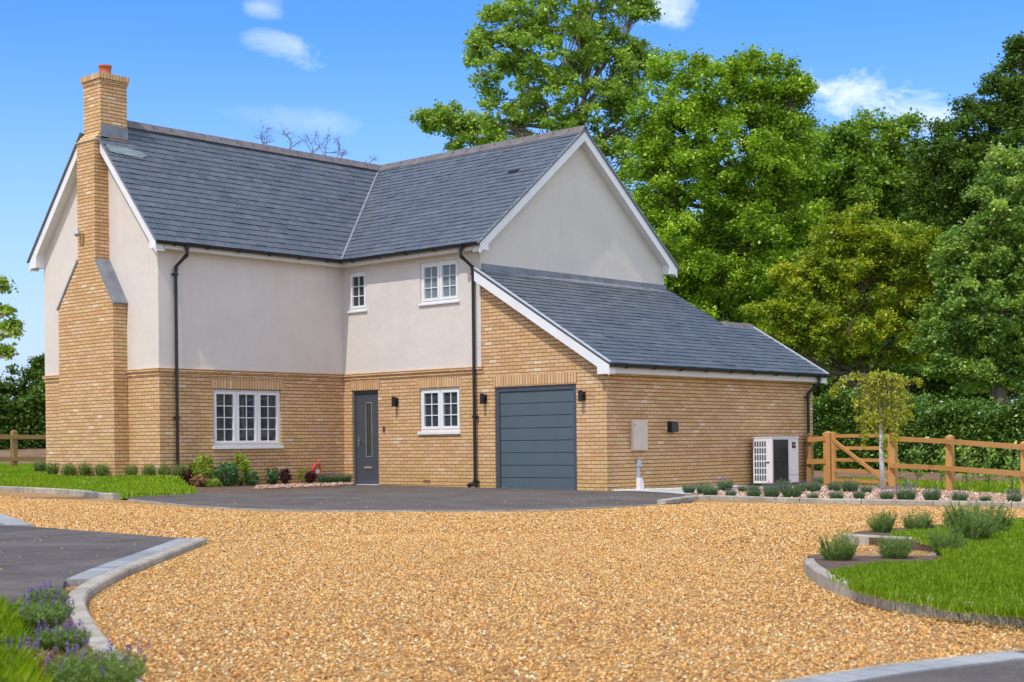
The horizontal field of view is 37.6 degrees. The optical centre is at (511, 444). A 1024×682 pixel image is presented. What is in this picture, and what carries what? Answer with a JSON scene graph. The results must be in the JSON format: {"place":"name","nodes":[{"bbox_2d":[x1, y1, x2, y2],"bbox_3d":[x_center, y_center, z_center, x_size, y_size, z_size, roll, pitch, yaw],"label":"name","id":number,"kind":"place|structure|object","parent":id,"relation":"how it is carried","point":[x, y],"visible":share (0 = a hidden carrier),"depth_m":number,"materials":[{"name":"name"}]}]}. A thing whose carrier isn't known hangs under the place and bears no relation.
{"place":"outdoors","nodes":[
{"label":"outdoors","id":0,"kind":"place"},
{"bbox_2d":[0,449,45,463],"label":"earth bank","id":1,"kind":"structure","parent":0,"point":[28,453],"depth_m":57.65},
{"bbox_2d":[19,594,92,679],"bbox_3d":[-2.978,0.867,6.910,2.182,0.034,5.649,-1,0,-16],"label":"bed","id":2,"kind":"object","parent":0,"point":[67,620],"visible":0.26,"depth_m":6.98,"materials":[{"name":"soil"}]},
{"bbox_2d":[2,633,41,656],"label":"lavender plant","id":3,"kind":"object","parent":2,"relation":"on","point":[36,646],"visible":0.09,"depth_m":5.79,"materials":[{"name":"purple plant"}]},
{"bbox_2d":[0,590,54,681],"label":"grass","id":4,"kind":"structure","parent":2,"relation":"on","point":[19,666],"depth_m":5.41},
{"bbox_2d":[6,591,75,630],"bbox_3d":[-2.167,0.784,6.882,0.336,0.240,0.343,-1,0,42],"label":"lavender plant","id":5,"kind":"object","parent":2,"relation":"on","point":[50,614],"visible":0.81,"depth_m":6.84,"materials":[{"name":"green plant"}]},
{"bbox_2d":[25,581,72,607],"bbox_3d":[-2.414,0.813,7.834,0.249,0.219,0.233,-1,0,-29],"label":"lavender plant","id":6,"kind":"object","parent":2,"relation":"on","point":[36,594],"visible":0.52,"depth_m":7.79,"materials":[{"name":"green plant"}]},
{"bbox_2d":[25,648,73,676],"bbox_3d":[-1.808,0.799,5.468,0.540,0.098,0.557,-1,0,42],"label":"dry tuft","id":7,"kind":"object","parent":2,"relation":"on","point":[43,663],"visible":0.03,"depth_m":5.49,"materials":[{"name":"plant"}]},
{"bbox_2d":[27,619,92,658],"bbox_3d":[-1.832,0.811,6.099,0.277,0.210,0.268,-1,0,42],"label":"lavender plant","id":8,"kind":"object","parent":2,"relation":"on","point":[59,639],"visible":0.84,"depth_m":6.05,"materials":[{"name":"green plant"}]},
{"bbox_2d":[14,646,108,680],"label":"dry tuft","id":9,"kind":"object","parent":2,"relation":"on","point":[36,654],"visible":0.02,"depth_m":5.57,"materials":[{"name":"plant"}]},
{"bbox_2d":[40,635,151,681],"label":"lavender plant","id":10,"kind":"object","parent":2,"relation":"on","point":[80,669],"visible":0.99,"depth_m":5.03,"materials":[{"name":"green plant"}]},
{"bbox_2d":[0,525,176,602],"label":"tarmac bay","id":11,"kind":"object","parent":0,"point":[43,558],"visible":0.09,"depth_m":12.16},
{"bbox_2d":[194,482,351,492],"bbox_3d":[-4.679,0.878,30.834,3.385,0.100,6.304,-1,0,42],"label":"shrub bed","id":12,"kind":"object","parent":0,"point":[239,488],"visible":0.43,"depth_m":29.61,"materials":[{"name":"soil"}]},
{"bbox_2d":[189,474,207,486],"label":"shrub","id":13,"kind":"object","parent":12,"relation":"on","point":[200,480],"visible":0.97,"depth_m":30.43,"materials":[{"name":"plant"}]},
{"bbox_2d":[186,453,215,486],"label":"shrub","id":14,"kind":"object","parent":12,"relation":"on","point":[205,470],"visible":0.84,"depth_m":30.87,"materials":[{"name":"green plant"}]},
{"bbox_2d":[209,461,243,485],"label":"shrub","id":15,"kind":"object","parent":12,"relation":"on","point":[232,472],"visible":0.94,"depth_m":30.95,"materials":[{"name":"green plant"}]},
{"bbox_2d":[228,452,251,484],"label":"shrub","id":16,"kind":"object","parent":12,"relation":"on","point":[239,458],"visible":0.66,"depth_m":31.64,"materials":[{"name":"green plant"}]},
{"bbox_2d":[243,469,261,485],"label":"shrub","id":17,"kind":"object","parent":12,"relation":"on","point":[250,479],"visible":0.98,"depth_m":31.51,"materials":[{"name":"green plant"}]},
{"bbox_2d":[264,468,278,484],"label":"shrub","id":18,"kind":"object","parent":12,"relation":"on","point":[272,477],"visible":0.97,"depth_m":32.09,"materials":[{"name":"green plant"}]},
{"bbox_2d":[279,468,291,483],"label":"shrub","id":19,"kind":"object","parent":12,"relation":"on","point":[285,475],"visible":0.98,"depth_m":32.43,"materials":[{"name":"purple plant"}]},
{"bbox_2d":[253,482,353,489],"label":"bed stones","id":20,"kind":"object","parent":12,"relation":"on","point":[291,485],"visible":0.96,"depth_m":31.30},
{"bbox_2d":[303,471,317,483],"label":"shrub","id":21,"kind":"object","parent":12,"relation":"on","point":[311,475],"visible":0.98,"depth_m":32.83,"materials":[{"name":"purple plant"}]},
{"bbox_2d":[123,484,692,510],"bbox_3d":[-2.304,0.898,26.515,12.047,0.108,10.152,-1,0,42],"label":"tarmac apron","id":22,"kind":"object","parent":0,"point":[369,497],"visible":0.95,"depth_m":25.02,"materials":[{"name":"asphalt"}]},
{"bbox_2d":[0,491,1023,681],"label":"gravel drive","id":23,"kind":"structure","parent":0,"point":[507,629],"depth_m":7.83,"materials":[{"name":"gravel"}]},
{"bbox_2d":[66,538,193,585],"bbox_3d":[-2.889,0.905,11.718,0.183,0.100,4.199,-1,0,-3],"label":"paver band","id":24,"kind":"object","parent":23,"relation":"on","point":[83,577],"visible":0.4,"depth_m":10.89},
{"bbox_2d":[129,499,665,511],"bbox_3d":[-2.305,0.924,22.038,8.762,0.158,3.256,-1,0,12],"label":"edging","id":25,"kind":"object","parent":23,"relation":"on","point":[393,510],"visible":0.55,"depth_m":20.67,"materials":[{"name":"concrete"}]},
{"bbox_2d":[0,496,1023,562],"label":"loose gravel","id":26,"kind":"structure","parent":23,"relation":"on","point":[63,506],"depth_m":17.63,"materials":[{"name":"gravel"}]},
{"bbox_2d":[90,533,1023,681],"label":"loose gravel","id":27,"kind":"structure","parent":23,"relation":"on","point":[477,579],"depth_m":8.19,"materials":[{"name":"gravel"}]},
{"bbox_2d":[657,495,1023,506],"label":"kerb","id":28,"kind":"structure","parent":23,"relation":"on","point":[667,501],"depth_m":23.02,"materials":[{"name":"concrete"}]},
{"bbox_2d":[808,554,940,570],"bbox_3d":[3.078,0.889,10.286,2.344,0.144,5.673,-1,0,22],"label":"planting bed","id":29,"kind":"object","parent":23,"relation":"on","point":[819,559],"depth_m":10.78,"materials":[{"name":"soil"}]},
{"bbox_2d":[815,526,859,560],"bbox_3d":[2.347,0.706,10.843,0.341,0.255,0.356,-1,0,42],"label":"rosemary bush","id":30,"kind":"object","parent":29,"relation":"on","point":[839,552],"visible":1,"depth_m":10.79,"materials":[{"name":"green plant"}]},
{"bbox_2d":[873,533,915,558],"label":"rosemary bush","id":31,"kind":"object","parent":29,"relation":"on","point":[899,550],"visible":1,"depth_m":10.97,"materials":[{"name":"green plant"}]},
{"bbox_2d":[825,547,1023,617],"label":"island grass","id":32,"kind":"structure","parent":29,"relation":"on","point":[994,580],"depth_m":8.63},
{"bbox_2d":[923,523,967,554],"bbox_3d":[3.274,0.702,11.345,0.329,0.263,0.343,-1,0,-45],"label":"rosemary bush","id":33,"kind":"object","parent":29,"relation":"on","point":[936,544],"visible":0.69,"depth_m":11.32,"materials":[{"name":"green plant"}]},
{"bbox_2d":[844,534,915,544],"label":"kerb","id":34,"kind":"structure","parent":23,"relation":"on","point":[863,539],"depth_m":13.55,"materials":[{"name":"concrete"}]},
{"bbox_2d":[852,524,946,551],"bbox_3d":[4.861,0.888,15.179,2.480,0.152,5.708,-1,0,19],"label":"planting bed","id":35,"kind":"object","parent":23,"relation":"on","point":[920,546],"depth_m":13.40,"materials":[{"name":"soil"}]},
{"bbox_2d":[865,508,901,532],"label":"rosemary bush","id":36,"kind":"object","parent":35,"relation":"on","point":[885,524],"visible":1,"depth_m":14.28,"materials":[{"name":"green plant"}]},
{"bbox_2d":[901,506,936,529],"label":"rosemary bush","id":37,"kind":"object","parent":35,"relation":"on","point":[923,522],"visible":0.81,"depth_m":14.29,"materials":[{"name":"green plant"}]},
{"bbox_2d":[939,498,999,540],"bbox_3d":[3.897,0.636,12.848,0.542,0.394,0.557,-1,0,30],"label":"rosemary bush","id":38,"kind":"object","parent":35,"relation":"on","point":[974,529],"visible":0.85,"depth_m":12.76,"materials":[{"name":"green plant"}]},
{"bbox_2d":[966,500,1017,532],"bbox_3d":[4.364,0.661,13.729,0.453,0.345,0.460,-1,0,-4],"label":"rosemary bush","id":39,"kind":"object","parent":35,"relation":"on","point":[1003,523],"visible":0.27,"depth_m":13.65,"materials":[{"name":"green plant"}]},
{"bbox_2d":[804,558,1023,626],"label":"kerb","id":40,"kind":"structure","parent":23,"relation":"on","point":[815,572],"depth_m":8.19,"materials":[{"name":"concrete"}]},
{"bbox_2d":[0,0,1023,444],"label":"sky","id":41,"kind":"structure","parent":0,"point":[358,69],"materials":[{"name":"blue"}]},
{"bbox_2d":[121,455,905,511],"bbox_3d":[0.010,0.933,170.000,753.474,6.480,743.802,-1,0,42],"label":"ground","id":42,"kind":"structure","parent":0,"point":[652,492],"depth_m":28.90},
{"bbox_2d":[0,274,25,360],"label":"birch tree","id":43,"kind":"object","parent":42,"relation":"on","point":[10,327],"visible":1,"depth_m":23.95,"materials":[{"name":"green plant"}]},
{"bbox_2d":[0,513,32,526],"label":"edging","id":44,"kind":"object","parent":42,"relation":"on","point":[5,520],"visible":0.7,"depth_m":16.66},
{"bbox_2d":[0,352,44,399],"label":"conifer bush","id":45,"kind":"object","parent":42,"relation":"on","point":[35,373],"visible":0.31,"depth_m":65.72,"materials":[{"name":"green plant"}]},
{"bbox_2d":[0,379,45,449],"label":"field hedge","id":46,"kind":"object","parent":42,"relation":"on","point":[25,415],"visible":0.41,"depth_m":59.92,"materials":[{"name":"green plant"}]},
{"bbox_2d":[0,486,119,499],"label":"kerb","id":47,"kind":"structure","parent":42,"relation":"on","point":[94,494],"depth_m":27.27,"materials":[{"name":"concrete"}]},
{"bbox_2d":[67,538,206,681],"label":"kerb","id":48,"kind":"structure","parent":42,"relation":"on","point":[83,593],"depth_m":9.35,"materials":[{"name":"concrete"}]},
{"bbox_2d":[254,118,381,164],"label":"bare tree","id":49,"kind":"object","parent":42,"relation":"on","point":[305,139],"visible":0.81,"depth_m":52.01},
{"bbox_2d":[27,64,830,491],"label":"detached house","id":50,"kind":"structure","parent":42,"relation":"on","point":[257,306],"depth_m":32.33,"materials":[{"name":"brick"}]},
{"bbox_2d":[213,389,283,448],"bbox_3d":[-5.686,-0.549,32.330,0.150,1.270,1.880,-1,0,42],"label":"window","id":51,"kind":"structure","parent":50,"relation":"in","point":[239,416],"depth_m":32.35,"materials":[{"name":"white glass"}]},
{"bbox_2d":[347,271,367,313],"bbox_3d":[-3.475,-3.448,34.004,0.660,0.920,0.135,-1,0,42],"label":"window","id":52,"kind":"structure","parent":50,"relation":"in","point":[358,299],"depth_m":34.02,"materials":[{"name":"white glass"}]},
{"bbox_2d":[354,390,379,484],"bbox_3d":[-3.298,-0.134,33.854,0.930,2.190,0.240,-1,0,42],"label":"front door","id":53,"kind":"structure","parent":50,"relation":"in","point":[366,437],"depth_m":33.92,"materials":[{"name":"grey"}]},
{"bbox_2d":[417,387,460,434],"bbox_3d":[-1.536,-0.723,32.291,1.280,1.000,0.150,-1,0,42],"label":"window","id":54,"kind":"structure","parent":50,"relation":"in","point":[440,407],"depth_m":32.31,"materials":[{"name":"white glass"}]},
{"bbox_2d":[418,259,459,305],"bbox_3d":[-1.545,-3.474,32.255,1.230,0.930,0.135,-1,0,42],"label":"window","id":55,"kind":"structure","parent":50,"relation":"in","point":[440,279],"depth_m":32.24,"materials":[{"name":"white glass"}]},
{"bbox_2d":[496,384,576,489],"bbox_3d":[0.507,-0.130,30.492,2.195,2.140,0.070,-1,0,42],"label":"garage door","id":56,"kind":"structure","parent":50,"relation":"in","point":[536,426],"depth_m":30.48,"materials":[{"name":"grey plastic"}]},
{"bbox_2d":[630,420,647,449],"bbox_3d":[2.530,-0.192,29.892,0.079,0.600,0.490,-1,0,42],"label":"meter cabinet","id":57,"kind":"object","parent":50,"relation":"attached to","point":[638,434],"visible":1,"depth_m":29.84,"materials":[{"name":"beige plastic"}]},
{"bbox_2d":[636,460,643,491],"bbox_3d":[2.541,0.613,29.883,0.095,0.630,0.140,-1,0,42],"label":"cable conduit","id":58,"kind":"object","parent":50,"relation":"attached to","point":[639,483],"visible":0.98,"depth_m":29.85,"materials":[{"name":"grey plastic"}]},
{"bbox_2d":[668,421,678,431],"bbox_3d":[3.288,-0.371,30.701,0.118,0.220,0.230,-1,0,42],"label":"vent hood","id":59,"kind":"object","parent":50,"relation":"attached to","point":[673,426],"visible":1,"depth_m":30.64,"materials":[{"name":"black plastic"}]},
{"bbox_2d":[406,0,681,183],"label":"tall tree","id":60,"kind":"object","parent":42,"relation":"on","point":[581,28],"visible":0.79,"depth_m":57.50,"materials":[{"name":"green plant"}]},
{"bbox_2d":[612,42,846,332],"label":"leafy tree","id":61,"kind":"object","parent":42,"relation":"on","point":[772,167],"visible":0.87,"depth_m":51.24,"materials":[{"name":"green plant"}]},
{"bbox_2d":[806,431,831,483],"bbox_3d":[6.967,0.346,34.160,0.225,1.318,0.780,-1,0,-34],"label":"rail fence","id":62,"kind":"object","parent":42,"relation":"on","point":[826,460],"visible":0.86,"depth_m":33.92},
{"bbox_2d":[637,150,1023,423],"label":"dark tree","id":63,"kind":"object","parent":42,"relation":"on","point":[697,212],"depth_m":63.26,"materials":[{"name":"green plant"}]},
{"bbox_2d":[829,368,923,488],"bbox_3d":[7.109,-0.266,29.248,1.431,2.442,1.359,-1,0,42],"label":"weeping birch","id":64,"kind":"object","parent":42,"relation":"on","point":[875,380],"visible":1,"depth_m":29.13,"materials":[{"name":"green plant"}]},
{"bbox_2d":[774,649,1023,681],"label":"kerb","id":65,"kind":"structure","parent":42,"relation":"on","point":[876,666],"depth_m":6.00,"materials":[{"name":"concrete"}]},
{"bbox_2d":[777,332,1023,406],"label":"dark tree","id":66,"kind":"object","parent":42,"relation":"on","point":[940,387],"visible":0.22,"depth_m":49.54,"materials":[{"name":"green plant"}]},
{"bbox_2d":[789,652,1023,681],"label":"paver band","id":67,"kind":"object","parent":42,"relation":"on","point":[880,672],"visible":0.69,"depth_m":5.90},
{"bbox_2d":[889,433,1023,493],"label":"rail fence","id":68,"kind":"object","parent":42,"relation":"on","point":[950,468],"visible":0.8,"depth_m":29.58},
{"bbox_2d":[831,432,889,484],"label":"field gate","id":69,"kind":"structure","parent":68,"relation":"attached to","point":[847,449],"depth_m":33.04,"materials":[{"name":"wood"}]},
{"bbox_2d":[624,486,738,493],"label":"garage path","id":70,"kind":"structure","parent":0,"point":[678,491],"depth_m":29.35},
{"bbox_2d":[685,483,1023,499],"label":"stone bed","id":71,"kind":"object","parent":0,"point":[696,493],"visible":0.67,"depth_m":30.92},
{"bbox_2d":[700,484,719,494],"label":"lavender plant","id":72,"kind":"object","parent":71,"relation":"on","point":[709,491],"visible":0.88,"depth_m":25.28,"materials":[{"name":"green plant"}]},
{"bbox_2d":[717,476,733,490],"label":"lavender plant","id":73,"kind":"object","parent":71,"relation":"on","point":[722,485],"visible":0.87,"depth_m":28.23,"materials":[{"name":"green plant"}]},
{"bbox_2d":[762,481,780,496],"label":"lavender plant","id":74,"kind":"object","parent":71,"relation":"on","point":[770,492],"visible":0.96,"depth_m":24.52,"materials":[{"name":"green plant"}]},
{"bbox_2d":[752,437,798,485],"bbox_3d":[5.787,0.357,32.972,0.512,1.070,1.114,-1,0,42],"label":"heat pump","id":75,"kind":"object","parent":71,"relation":"on","point":[775,458],"visible":0.95,"depth_m":32.65,"materials":[{"name":"white paint"}]},
{"bbox_2d":[780,483,804,497],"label":"lavender plant","id":76,"kind":"object","parent":71,"relation":"on","point":[794,491],"visible":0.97,"depth_m":24.55,"materials":[{"name":"green plant"}]},
{"bbox_2d":[803,476,822,491],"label":"lavender plant","id":77,"kind":"object","parent":71,"relation":"on","point":[817,486],"visible":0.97,"depth_m":27.60,"materials":[{"name":"green plant"}]},
{"bbox_2d":[839,479,861,491],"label":"lavender plant","id":78,"kind":"object","parent":71,"relation":"on","point":[849,486],"visible":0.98,"depth_m":27.43,"materials":[{"name":"green plant"}]},
{"bbox_2d":[700,485,1023,501],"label":"mulch stones","id":79,"kind":"object","parent":71,"relation":"on","point":[944,495],"visible":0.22,"depth_m":26.05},
{"bbox_2d":[878,488,894,498],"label":"lavender plant","id":80,"kind":"object","parent":71,"relation":"on","point":[888,494],"visible":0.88,"depth_m":23.65,"materials":[{"name":"green plant"}]},
{"bbox_2d":[894,481,918,499],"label":"lavender plant","id":81,"kind":"object","parent":71,"relation":"on","point":[904,494],"visible":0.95,"depth_m":23.18,"materials":[{"name":"green plant"}]},
{"bbox_2d":[921,486,940,499],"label":"lavender plant","id":82,"kind":"object","parent":71,"relation":"on","point":[933,495],"visible":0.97,"depth_m":23.14,"materials":[{"name":"green plant"}]},
{"bbox_2d":[949,490,967,500],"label":"lavender plant","id":83,"kind":"object","parent":71,"relation":"on","point":[962,497],"visible":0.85,"depth_m":22.84,"materials":[{"name":"green plant"}]},
{"bbox_2d":[1004,487,1023,501],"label":"lavender plant","id":84,"kind":"object","parent":71,"relation":"on","point":[1015,497],"visible":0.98,"depth_m":22.68,"materials":[{"name":"green plant"}]},
{"bbox_2d":[814,475,1020,493],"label":"lawn grass","id":85,"kind":"structure","parent":0,"point":[997,486],"depth_m":31.69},
{"bbox_2d":[814,470,1020,483],"bbox_3d":[9.757,0.989,36.127,2.236,0.661,10.498,-1,0,-37],"label":"earth strip","id":86,"kind":"object","parent":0,"point":[929,477],"visible":0.12,"depth_m":36.53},
{"bbox_2d":[863,660,1023,681],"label":"tarmac road","id":87,"kind":"structure","parent":0,"point":[1011,671],"depth_m":5.75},
{"bbox_2d":[890,516,1023,557],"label":"island grass","id":88,"kind":"structure","parent":0,"point":[1012,537],"depth_m":12.66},
{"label":"back lawn","id":89,"kind":"structure","parent":0,"visible":0},
{"bbox_2d":[736,196,960,456],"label":"ochre tree","id":90,"kind":"object","parent":89,"relation":"on","point":[858,338],"visible":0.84,"depth_m":44.59,"materials":[{"name":"green plant"}]},
{"bbox_2d":[743,105,991,360],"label":"leafy tree","id":91,"kind":"object","parent":89,"relation":"on","point":[875,167],"visible":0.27,"depth_m":58.85,"materials":[{"name":"green plant"}]},
{"bbox_2d":[903,444,927,480],"bbox_3d":[9.299,0.447,34.466,0.480,0.974,0.588,-1,0,-15],"label":"sapling","id":92,"kind":"object","parent":89,"relation":"on","point":[916,453],"visible":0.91,"depth_m":34.44,"materials":[{"name":"green plant"}]},
{"bbox_2d":[813,385,1023,472],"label":"laurel hedge","id":93,"kind":"object","parent":89,"relation":"on","point":[961,419],"visible":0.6,"depth_m":38.05,"materials":[{"name":"green plant"}]},
{"bbox_2d":[931,447,945,481],"bbox_3d":[9.416,0.485,32.848,0.452,0.896,0.503,-1,0,42],"label":"sapling","id":94,"kind":"object","parent":89,"relation":"on","point":[943,473],"visible":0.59,"depth_m":32.81,"materials":[{"name":"green plant"}]},
{"bbox_2d":[896,31,1023,405],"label":"dark tree","id":95,"kind":"object","parent":89,"relation":"on","point":[944,170],"visible":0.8,"depth_m":55.51,"materials":[{"name":"green plant"}]},
{"bbox_2d":[903,141,1023,405],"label":"leafy tree","id":96,"kind":"object","parent":89,"relation":"on","point":[1000,261],"visible":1,"depth_m":42.57,"materials":[{"name":"green plant"}]},
{"bbox_2d":[955,445,982,486],"bbox_3d":[9.290,0.427,30.953,0.405,1.015,0.665,-1,0,-36],"label":"sapling","id":97,"kind":"object","parent":89,"relation":"on","point":[966,463],"visible":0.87,"depth_m":30.91,"materials":[{"name":"green plant"}]},
{"bbox_2d":[972,447,1000,487],"bbox_3d":[9.263,0.435,29.256,0.448,0.999,0.562,-1,0,-33],"label":"sapling","id":98,"kind":"object","parent":89,"relation":"on","point":[988,465],"visible":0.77,"depth_m":29.23,"materials":[{"name":"green plant"}]},
{"bbox_2d":[998,439,1022,490],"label":"sapling","id":99,"kind":"object","parent":89,"relation":"on","point":[1009,464],"visible":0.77,"depth_m":28.02,"materials":[{"name":"green plant"}]},
{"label":"front lawn","id":100,"kind":"structure","parent":0,"visible":0},
{"bbox_2d":[0,430,45,465],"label":"rail fence","id":101,"kind":"object","parent":100,"relation":"on","point":[14,437],"visible":0.51,"depth_m":45.17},
{"bbox_2d":[32,458,45,471],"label":"wall clump","id":102,"kind":"object","parent":100,"relation":"on","point":[40,467],"visible":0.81,"depth_m":36.43,"materials":[{"name":"green plant"}]},
{"bbox_2d":[45,458,60,474],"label":"wall clump","id":103,"kind":"object","parent":100,"relation":"on","point":[53,468],"visible":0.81,"depth_m":32.38,"materials":[{"name":"green plant"}]},
{"bbox_2d":[61,460,75,476],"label":"wall clump","id":104,"kind":"object","parent":100,"relation":"on","point":[70,469],"visible":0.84,"depth_m":31.93,"materials":[{"name":"green plant"}]},
{"bbox_2d":[77,459,92,475],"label":"wall clump","id":105,"kind":"object","parent":100,"relation":"on","point":[84,469],"visible":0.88,"depth_m":31.51,"materials":[{"name":"green plant"}]},
{"bbox_2d":[0,462,197,499],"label":"lawn grass","id":106,"kind":"structure","parent":100,"relation":"on","point":[27,475],"depth_m":29.38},
{"bbox_2d":[94,460,109,475],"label":"wall clump","id":107,"kind":"object","parent":100,"relation":"on","point":[101,470],"visible":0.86,"depth_m":31.07,"materials":[{"name":"green plant"}]},
{"bbox_2d":[122,460,138,475],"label":"wall clump","id":108,"kind":"object","parent":100,"relation":"on","point":[130,470],"visible":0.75,"depth_m":30.91,"materials":[{"name":"green plant"}]},
{"bbox_2d":[140,461,157,475],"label":"wall clump","id":109,"kind":"object","parent":100,"relation":"on","point":[151,470],"visible":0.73,"depth_m":30.46,"materials":[{"name":"green plant"}]},
{"bbox_2d":[157,462,171,475],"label":"wall clump","id":110,"kind":"object","parent":100,"relation":"on","point":[163,469],"visible":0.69,"depth_m":30.44,"materials":[{"name":"green plant"}]},
{"bbox_2d":[171,460,187,478],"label":"wall clump","id":111,"kind":"object","parent":100,"relation":"on","point":[178,471],"visible":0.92,"depth_m":30.70,"materials":[{"name":"green plant"}]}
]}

